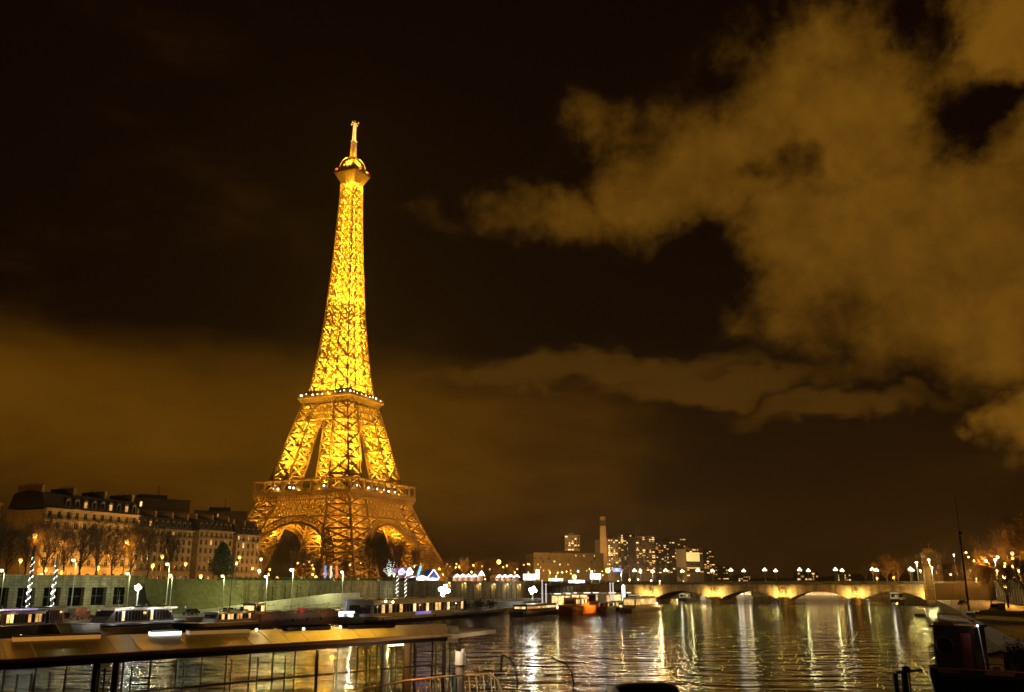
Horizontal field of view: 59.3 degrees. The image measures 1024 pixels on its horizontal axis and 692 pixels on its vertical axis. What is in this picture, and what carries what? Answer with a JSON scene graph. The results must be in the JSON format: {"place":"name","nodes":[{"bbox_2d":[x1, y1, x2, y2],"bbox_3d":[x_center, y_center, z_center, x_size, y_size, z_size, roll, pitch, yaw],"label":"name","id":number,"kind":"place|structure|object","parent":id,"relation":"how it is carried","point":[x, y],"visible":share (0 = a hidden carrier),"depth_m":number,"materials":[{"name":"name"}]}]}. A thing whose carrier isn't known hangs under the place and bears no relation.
{"place":"outdoors","nodes":[
{"label":"outdoors","id":0,"kind":"place"},
{"bbox_2d":[0,482,140,575],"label":"apartment building","id":1,"kind":"structure","parent":0,"point":[27,502],"depth_m":257.07,"materials":[{"name":"stone"}]},
{"bbox_2d":[133,508,194,582],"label":"apartment building","id":2,"kind":"structure","parent":0,"point":[177,570],"depth_m":340.49,"materials":[{"name":"stone"}]},
{"bbox_2d":[144,579,243,613],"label":"wall","id":3,"kind":"structure","parent":0,"point":[199,594],"depth_m":228.37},
{"bbox_2d":[178,512,234,578],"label":"apartment building","id":4,"kind":"structure","parent":0,"point":[211,533],"depth_m":367.20,"materials":[{"name":"stone"}]},
{"bbox_2d":[229,518,261,578],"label":"apartment building","id":5,"kind":"structure","parent":0,"point":[246,539],"depth_m":400.98,"materials":[{"name":"stone"}]},
{"bbox_2d":[0,593,691,638],"bbox_3d":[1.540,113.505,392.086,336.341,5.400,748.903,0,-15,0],"label":"quay","id":6,"kind":"structure","parent":0,"point":[7,631],"depth_m":172.31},
{"bbox_2d":[25,546,35,607],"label":"garlanded trunk","id":7,"kind":"object","parent":6,"relation":"on","point":[29,585],"visible":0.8,"depth_m":183.26,"materials":[{"name":"white plant"}]},
{"bbox_2d":[50,553,58,605],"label":"garlanded trunk","id":8,"kind":"object","parent":6,"relation":"on","point":[53,588],"visible":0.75,"depth_m":188.33,"materials":[{"name":"white plant"}]},
{"bbox_2d":[0,574,145,614],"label":"quay gallery","id":9,"kind":"object","parent":6,"relation":"on","point":[93,592],"visible":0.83,"depth_m":200.24,"materials":[{"name":"stone"}]},
{"bbox_2d":[16,588,31,606],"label":"bay window","id":10,"kind":"structure","parent":9,"relation":"in","point":[22,592],"depth_m":188.91,"materials":[{"name":"glass"}]},
{"bbox_2d":[42,588,57,605],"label":"bay window","id":11,"kind":"structure","parent":9,"relation":"in","point":[47,591],"depth_m":194.65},
{"bbox_2d":[67,587,80,605],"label":"bay window","id":12,"kind":"structure","parent":9,"relation":"in","point":[76,591],"depth_m":200.85,"materials":[{"name":"glass"}]},
{"bbox_2d":[90,587,103,604],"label":"bay window","id":13,"kind":"structure","parent":9,"relation":"in","point":[97,592],"depth_m":206.47,"materials":[{"name":"glass"}]},
{"bbox_2d":[112,587,124,604],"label":"bay window","id":14,"kind":"structure","parent":9,"relation":"in","point":[117,590],"depth_m":212.22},
{"bbox_2d":[67,608,92,619],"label":"parked van","id":15,"kind":"object","parent":6,"relation":"on","point":[81,613],"visible":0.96,"depth_m":180.46,"materials":[{"name":"red paint"}]},
{"bbox_2d":[199,592,359,612],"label":"ramp wall","id":16,"kind":"structure","parent":6,"relation":"on","point":[333,599],"depth_m":262.06,"materials":[{"name":"concrete"}]},
{"bbox_2d":[228,580,677,602],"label":"embankment wall","id":17,"kind":"structure","parent":6,"relation":"on","point":[251,591],"depth_m":322.81,"materials":[{"name":"stone"}]},
{"bbox_2d":[221,576,416,582],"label":"clipped hedge","id":18,"kind":"object","parent":17,"relation":"on","point":[330,579],"visible":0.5,"depth_m":289.31,"materials":[{"name":"green plant"}]},
{"bbox_2d":[138,583,691,606],"bbox_3d":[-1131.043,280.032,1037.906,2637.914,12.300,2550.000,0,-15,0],"label":"city ground","id":19,"kind":"structure","parent":0,"point":[143,600],"depth_m":219.38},
{"bbox_2d":[134,486,190,514],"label":"apartment building","id":20,"kind":"structure","parent":19,"relation":"on","point":[150,502],"depth_m":427.18,"materials":[{"name":"grey stone"}]},
{"bbox_2d":[193,499,247,520],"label":"apartment building","id":21,"kind":"structure","parent":19,"relation":"on","point":[227,512],"depth_m":470.36,"materials":[{"name":"grey stone"}]},
{"bbox_2d":[207,540,237,578],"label":"evergreen tree","id":22,"kind":"object","parent":19,"relation":"on","point":[221,554],"visible":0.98,"depth_m":255.04,"materials":[{"name":"green plant"}]},
{"bbox_2d":[256,549,272,578],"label":"bare tree","id":23,"kind":"object","parent":19,"relation":"on","point":[262,554],"visible":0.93,"depth_m":324.17,"materials":[{"name":"brown plant"}]},
{"bbox_2d":[260,531,292,578],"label":"bare tree","id":24,"kind":"object","parent":19,"relation":"on","point":[274,544],"visible":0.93,"depth_m":355.22,"materials":[{"name":"brown plant"}]},
{"bbox_2d":[278,528,310,576],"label":"bare tree","id":25,"kind":"object","parent":19,"relation":"on","point":[293,540],"visible":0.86,"depth_m":356.13,"materials":[{"name":"brown plant"}]},
{"bbox_2d":[286,547,320,578],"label":"bare tree","id":26,"kind":"object","parent":19,"relation":"on","point":[304,565],"visible":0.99,"depth_m":339.88,"materials":[{"name":"brown plant"}]},
{"bbox_2d":[246,121,449,580],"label":"lattice tower","id":27,"kind":"structure","parent":19,"relation":"on","point":[331,497],"depth_m":583.71,"materials":[{"name":"metal"}]},
{"bbox_2d":[354,532,383,579],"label":"bare tree","id":28,"kind":"object","parent":19,"relation":"on","point":[369,545],"visible":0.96,"depth_m":389.68,"materials":[{"name":"brown plant"}]},
{"bbox_2d":[371,531,406,580],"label":"bare tree","id":29,"kind":"object","parent":19,"relation":"on","point":[389,543],"visible":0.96,"depth_m":388.86,"materials":[{"name":"brown plant"}]},
{"bbox_2d":[387,537,408,568],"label":"bare tree","id":30,"kind":"object","parent":19,"relation":"on","point":[398,558],"visible":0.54,"depth_m":420.17,"materials":[{"name":"brown plant"}]},
{"bbox_2d":[401,541,428,575],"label":"bare tree","id":31,"kind":"object","parent":19,"relation":"on","point":[413,553],"visible":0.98,"depth_m":405.54,"materials":[{"name":"brown plant"}]},
{"bbox_2d":[423,550,441,570],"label":"bare tree","id":32,"kind":"object","parent":19,"relation":"on","point":[429,561],"visible":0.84,"depth_m":459.93,"materials":[{"name":"brown plant"}]},
{"bbox_2d":[436,557,455,580],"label":"bare tree","id":33,"kind":"object","parent":19,"relation":"on","point":[444,563],"visible":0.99,"depth_m":442.13,"materials":[{"name":"brown plant"}]},
{"bbox_2d":[486,558,501,575],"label":"bare tree","id":34,"kind":"object","parent":19,"relation":"on","point":[494,563],"visible":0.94,"depth_m":568.46,"materials":[{"name":"brown plant"}]},
{"bbox_2d":[525,546,603,580],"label":"hotel building","id":35,"kind":"structure","parent":19,"relation":"on","point":[571,562],"depth_m":888.49,"materials":[{"name":"concrete"}]},
{"bbox_2d":[561,530,579,550],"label":"tower block","id":36,"kind":"structure","parent":19,"relation":"on","point":[568,540],"depth_m":1156.57,"materials":[{"name":"concrete"}]},
{"bbox_2d":[600,516,607,580],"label":"chimney stack","id":37,"kind":"object","parent":19,"relation":"on","point":[603,545],"visible":0.82,"depth_m":954.73,"materials":[{"name":"concrete"}]},
{"bbox_2d":[595,536,618,580],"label":"tower block","id":38,"kind":"structure","parent":19,"relation":"on","point":[612,552],"depth_m":1127.44,"materials":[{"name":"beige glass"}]},
{"bbox_2d":[0,596,1002,691],"bbox_3d":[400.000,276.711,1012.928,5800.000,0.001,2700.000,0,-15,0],"label":"river water","id":39,"kind":"structure","parent":0,"point":[754,644],"depth_m":120.83,"materials":[{"name":"black liquid"}]},
{"bbox_2d":[0,605,76,625],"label":"houseboat","id":40,"kind":"object","parent":39,"relation":"on","point":[32,615],"visible":0.45,"depth_m":161.07,"materials":[{"name":"black paint"}]},
{"bbox_2d":[55,594,204,634],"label":"motor yacht","id":41,"kind":"object","parent":39,"relation":"on","point":[135,619],"visible":0.98,"depth_m":173.33,"materials":[{"name":"white paint"}]},
{"bbox_2d":[170,545,285,632],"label":"river cruiser","id":42,"kind":"object","parent":39,"relation":"on","point":[229,618],"visible":0.96,"depth_m":188.76,"materials":[{"name":"black paint"}]},
{"bbox_2d":[0,622,495,691],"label":"floating pavilion","id":43,"kind":"structure","parent":39,"relation":"on","point":[97,650],"depth_m":41.78,"materials":[{"name":"orange metal"}]},
{"bbox_2d":[1,642,450,691],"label":"window frame","id":44,"kind":"structure","parent":43,"relation":"in","point":[443,663],"depth_m":44.03,"materials":[{"name":"brown metal"}]},
{"bbox_2d":[241,602,342,627],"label":"cargo barge","id":45,"kind":"object","parent":39,"relation":"on","point":[303,615],"visible":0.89,"depth_m":209.18,"materials":[{"name":"black paint"}]},
{"bbox_2d":[339,597,362,616],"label":"white launch","id":46,"kind":"object","parent":39,"relation":"on","point":[344,613],"visible":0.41,"depth_m":214.62,"materials":[{"name":"paint"}]},
{"bbox_2d":[332,593,508,624],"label":"restaurant boat","id":47,"kind":"object","parent":39,"relation":"on","point":[399,610],"visible":0.94,"depth_m":229.32,"materials":[{"name":"black paint"}]},
{"bbox_2d":[362,673,502,691],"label":"gangway","id":48,"kind":"object","parent":39,"relation":"in","point":[430,678],"visible":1,"depth_m":41.89,"materials":[{"name":"paint"}]},
{"bbox_2d":[452,638,465,691],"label":"lamp post","id":49,"kind":"object","parent":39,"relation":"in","point":[460,665],"visible":0.98,"depth_m":43.27,"materials":[{"name":"white paint"}]},
{"bbox_2d":[509,603,558,616],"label":"dinner boat","id":50,"kind":"object","parent":39,"relation":"on","point":[530,609],"visible":0.84,"depth_m":268.95,"materials":[{"name":"black paint"}]},
{"bbox_2d":[540,593,573,605],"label":"pier pavilion","id":51,"kind":"structure","parent":39,"relation":"in","point":[557,598],"depth_m":341.39,"materials":[{"name":"black paint"}]},
{"bbox_2d":[558,597,599,614],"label":"tug boat","id":52,"kind":"object","parent":39,"relation":"on","point":[576,605],"visible":0.94,"depth_m":282.97,"materials":[{"name":"orange paint"}]},
{"bbox_2d":[563,592,601,601],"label":"pier pavilion","id":53,"kind":"structure","parent":39,"relation":"in","point":[592,596],"depth_m":355.13,"materials":[{"name":"black paint"}]},
{"bbox_2d":[598,594,616,612],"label":"motor boat","id":54,"kind":"object","parent":39,"relation":"on","point":[608,607],"visible":0.94,"depth_m":299.52,"materials":[{"name":"brown paint"}]},
{"bbox_2d":[598,592,631,601],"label":"pier pavilion","id":55,"kind":"structure","parent":39,"relation":"in","point":[603,597],"depth_m":354.37,"materials":[{"name":"white paint"}]},
{"bbox_2d":[619,591,662,612],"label":"passenger boat","id":56,"kind":"object","parent":39,"relation":"on","point":[639,604],"visible":0.98,"depth_m":299.04,"materials":[{"name":"white paint"}]},
{"bbox_2d":[608,681,678,691],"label":"covered tender","id":57,"kind":"object","parent":39,"relation":"on","point":[648,687],"visible":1,"depth_m":38.56,"materials":[{"name":"black paint"}]},
{"bbox_2d":[797,592,846,598],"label":"bridge arch","id":58,"kind":"structure","parent":39,"relation":"on","point":[820,595],"depth_m":543.58,"materials":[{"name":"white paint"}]},
{"bbox_2d":[889,592,904,601],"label":"river boat","id":59,"kind":"object","parent":39,"relation":"on","point":[896,596],"visible":0.96,"depth_m":459.60,"materials":[{"name":"white paint"}]},
{"bbox_2d":[892,666,922,691],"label":"mooring post","id":60,"kind":"object","parent":39,"relation":"in","point":[905,671],"visible":1,"depth_m":54.06,"materials":[{"name":"metal"}]},
{"bbox_2d":[873,622,1023,691],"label":"black barge","id":61,"kind":"object","parent":39,"relation":"on","point":[965,661],"visible":0.8,"depth_m":71.37,"materials":[{"name":"paint"}]},
{"bbox_2d":[992,635,1023,671],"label":"potted shrub","id":62,"kind":"object","parent":61,"relation":"on","point":[1014,668],"visible":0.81,"depth_m":70.00,"materials":[{"name":"green plant"}]},
{"bbox_2d":[937,492,984,623],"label":"sailing barge","id":63,"kind":"object","parent":39,"relation":"on","point":[953,618],"visible":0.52,"depth_m":211.76,"materials":[{"name":"black paint"}]},
{"bbox_2d":[969,610,1023,623],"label":"tarpaulin barge","id":64,"kind":"object","parent":39,"relation":"on","point":[1003,615],"visible":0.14,"depth_m":179.06,"materials":[{"name":"black paint"}]},
{"bbox_2d":[0,0,1023,579],"label":"sky","id":65,"kind":"structure","parent":0,"point":[742,281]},
{"bbox_2d":[260,562,969,582],"bbox_3d":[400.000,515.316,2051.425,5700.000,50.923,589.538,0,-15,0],"label":"hills","id":66,"kind":"structure","parent":0,"point":[905,576],"depth_m":2029.26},
{"bbox_2d":[703,583,1006,601],"bbox_3d":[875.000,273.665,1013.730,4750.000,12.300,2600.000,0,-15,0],"label":"bank ground","id":67,"kind":"structure","parent":0,"point":[943,591],"depth_m":386.23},
{"bbox_2d":[610,529,634,580],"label":"tower block","id":68,"kind":"structure","parent":67,"relation":"on","point":[622,538],"depth_m":1204.17,"materials":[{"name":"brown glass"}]},
{"bbox_2d":[618,553,644,580],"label":"bare tree","id":69,"kind":"object","parent":67,"relation":"on","point":[629,566],"visible":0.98,"depth_m":573.12,"materials":[{"name":"brown plant"}]},
{"bbox_2d":[627,524,655,580],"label":"tower block","id":70,"kind":"structure","parent":67,"relation":"on","point":[639,543],"depth_m":1175.94,"materials":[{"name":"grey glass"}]},
{"bbox_2d":[637,552,653,580],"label":"bare tree","id":71,"kind":"object","parent":67,"relation":"on","point":[644,563],"visible":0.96,"depth_m":584.53,"materials":[{"name":"brown plant"}]},
{"bbox_2d":[655,536,669,580],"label":"tower block","id":72,"kind":"structure","parent":67,"relation":"on","point":[661,551],"depth_m":1251.66,"materials":[{"name":"brown concrete"}]},
{"bbox_2d":[662,533,685,580],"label":"tower block","id":73,"kind":"structure","parent":67,"relation":"on","point":[675,542],"depth_m":1271.13,"materials":[{"name":"brown concrete"}]},
{"bbox_2d":[676,543,703,582],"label":"tower block","id":74,"kind":"structure","parent":67,"relation":"on","point":[689,558],"depth_m":1124.03,"materials":[{"name":"beige concrete"}]},
{"bbox_2d":[703,548,715,582],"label":"tower block","id":75,"kind":"structure","parent":67,"relation":"on","point":[708,562],"depth_m":1190.62,"materials":[{"name":"brown concrete"}]},
{"bbox_2d":[715,563,728,582],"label":"tower block","id":76,"kind":"structure","parent":67,"relation":"on","point":[721,573],"depth_m":1217.69,"materials":[{"name":"brown glass"}]},
{"bbox_2d":[543,581,994,605],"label":"arch bridge","id":77,"kind":"structure","parent":67,"relation":"on","point":[854,592],"depth_m":423.82,"materials":[{"name":"stone"}]},
{"bbox_2d":[682,591,917,597],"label":"embankment wall","id":78,"kind":"structure","parent":67,"relation":"on","point":[882,594],"depth_m":609.86,"materials":[{"name":"stone"}]},
{"bbox_2d":[793,571,818,582],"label":"hillside house","id":79,"kind":"structure","parent":67,"relation":"on","point":[805,576],"depth_m":1649.80,"materials":[{"name":"concrete"}]},
{"bbox_2d":[833,572,850,582],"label":"hillside house","id":80,"kind":"structure","parent":67,"relation":"on","point":[846,577],"depth_m":1698.39,"materials":[{"name":"concrete"}]},
{"bbox_2d":[878,552,896,580],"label":"bare tree","id":81,"kind":"object","parent":67,"relation":"on","point":[883,558],"visible":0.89,"depth_m":485.11,"materials":[{"name":"brown plant"}]},
{"bbox_2d":[884,557,905,580],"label":"bare tree","id":82,"kind":"object","parent":67,"relation":"on","point":[895,563],"visible":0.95,"depth_m":474.86,"materials":[{"name":"brown plant"}]},
{"bbox_2d":[910,550,929,579],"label":"bare tree","id":83,"kind":"object","parent":67,"relation":"on","point":[918,560],"visible":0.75,"depth_m":456.48,"materials":[{"name":"brown plant"}]},
{"bbox_2d":[915,543,942,582],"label":"hillside palace","id":84,"kind":"structure","parent":67,"relation":"on","point":[939,576],"depth_m":602.55,"materials":[{"name":"stone"}]},
{"bbox_2d":[924,548,946,580],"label":"bare tree","id":85,"kind":"object","parent":67,"relation":"on","point":[932,558],"visible":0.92,"depth_m":436.72,"materials":[{"name":"brown plant"}]},
{"bbox_2d":[959,562,979,582],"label":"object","id":86,"kind":"object","parent":67,"relation":"on","point":[968,575],"visible":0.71,"depth_m":393.54,"materials":[{"name":"brown plant"}]},
{"bbox_2d":[966,532,1015,580],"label":"bare tree","id":87,"kind":"object","parent":67,"relation":"on","point":[986,549],"visible":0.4,"depth_m":443.25,"materials":[{"name":"brown plant"}]},
{"bbox_2d":[985,530,1013,567],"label":"bare tree","id":88,"kind":"object","parent":67,"relation":"on","point":[1000,560],"visible":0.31,"depth_m":431.43,"materials":[{"name":"brown plant"}]},
{"bbox_2d":[988,522,1021,564],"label":"bare tree","id":89,"kind":"object","parent":67,"relation":"on","point":[1005,557],"visible":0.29,"depth_m":381.73,"materials":[{"name":"brown plant"}]},
{"bbox_2d":[993,516,1023,567],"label":"bare tree","id":90,"kind":"object","parent":67,"relation":"on","point":[1012,548],"visible":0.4,"depth_m":360.56,"materials":[{"name":"brown plant"}]},
{"bbox_2d":[994,508,1023,559],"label":"bare tree","id":91,"kind":"object","parent":67,"relation":"on","point":[1021,534],"visible":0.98,"depth_m":327.49,"materials":[{"name":"brown plant"}]},
{"bbox_2d":[995,580,1023,604],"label":"embankment wall","id":92,"kind":"structure","parent":67,"relation":"on","point":[1016,596],"depth_m":323.16,"materials":[{"name":"stone"}]},
{"bbox_2d":[937,600,1023,649],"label":"quay","id":93,"kind":"structure","parent":0,"point":[996,631],"depth_m":172.31,"materials":[{"name":"stone"}]},
{"bbox_2d":[922,557,934,599],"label":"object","id":94,"kind":"object","parent":93,"relation":"on","point":[928,588],"visible":1,"depth_m":386.98,"materials":[{"name":"stone"}]},
{"bbox_2d":[973,559,998,602],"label":"bare tree","id":95,"kind":"object","parent":93,"relation":"on","point":[986,578],"visible":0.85,"depth_m":321.13,"materials":[{"name":"brown plant"}]},
{"bbox_2d":[984,558,1018,607],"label":"bare tree","id":96,"kind":"object","parent":93,"relation":"on","point":[1007,581],"visible":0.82,"depth_m":268.79,"materials":[{"name":"brown plant"}]},
{"bbox_2d":[999,551,1023,592],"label":"bare tree","id":97,"kind":"object","parent":93,"relation":"on","point":[1016,563],"visible":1,"depth_m":227.64,"materials":[{"name":"brown plant"}]},
{"label":"quay road","id":98,"kind":"structure","parent":0,"visible":0},
{"bbox_2d":[0,517,34,573],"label":"bare tree","id":99,"kind":"object","parent":98,"relation":"on","point":[15,533],"visible":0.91,"depth_m":204.01,"materials":[{"name":"brown plant"}]},
{"bbox_2d":[17,518,54,574],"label":"bare tree","id":100,"kind":"object","parent":98,"relation":"on","point":[31,539],"visible":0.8,"depth_m":208.24,"materials":[{"name":"brown plant"}]},
{"bbox_2d":[21,502,82,574],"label":"bare tree","id":101,"kind":"object","parent":98,"relation":"on","point":[47,540],"visible":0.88,"depth_m":212.63,"materials":[{"name":"brown plant"}]},
{"bbox_2d":[52,518,89,574],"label":"bare tree","id":102,"kind":"object","parent":98,"relation":"on","point":[64,550],"visible":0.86,"depth_m":217.70,"materials":[{"name":"brown plant"}]},
{"bbox_2d":[63,519,105,574],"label":"bare tree","id":103,"kind":"object","parent":98,"relation":"on","point":[84,551],"visible":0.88,"depth_m":222.15,"materials":[{"name":"brown plant"}]},
{"bbox_2d":[85,517,121,574],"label":"bare tree","id":104,"kind":"object","parent":98,"relation":"on","point":[95,557],"visible":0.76,"depth_m":226.70,"materials":[{"name":"brown plant"}]},
{"bbox_2d":[101,519,141,574],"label":"bare tree","id":105,"kind":"object","parent":98,"relation":"on","point":[115,545],"visible":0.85,"depth_m":231.15,"materials":[{"name":"brown plant"}]},
{"bbox_2d":[114,511,152,575],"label":"bare tree","id":106,"kind":"object","parent":98,"relation":"on","point":[138,535],"visible":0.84,"depth_m":236.50,"materials":[{"name":"brown plant"}]},
{"bbox_2d":[128,515,171,578],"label":"bare tree","id":107,"kind":"object","parent":98,"relation":"on","point":[151,536],"visible":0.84,"depth_m":242.29,"materials":[{"name":"brown plant"}]},
{"bbox_2d":[156,523,188,578],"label":"bare tree","id":108,"kind":"object","parent":98,"relation":"on","point":[174,544],"visible":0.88,"depth_m":248.33,"materials":[{"name":"brown plant"}]},
{"bbox_2d":[422,569,439,580],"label":"market stall","id":109,"kind":"object","parent":98,"relation":"on","point":[431,574],"visible":0.7,"depth_m":399.05,"materials":[{"name":"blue fabric"}]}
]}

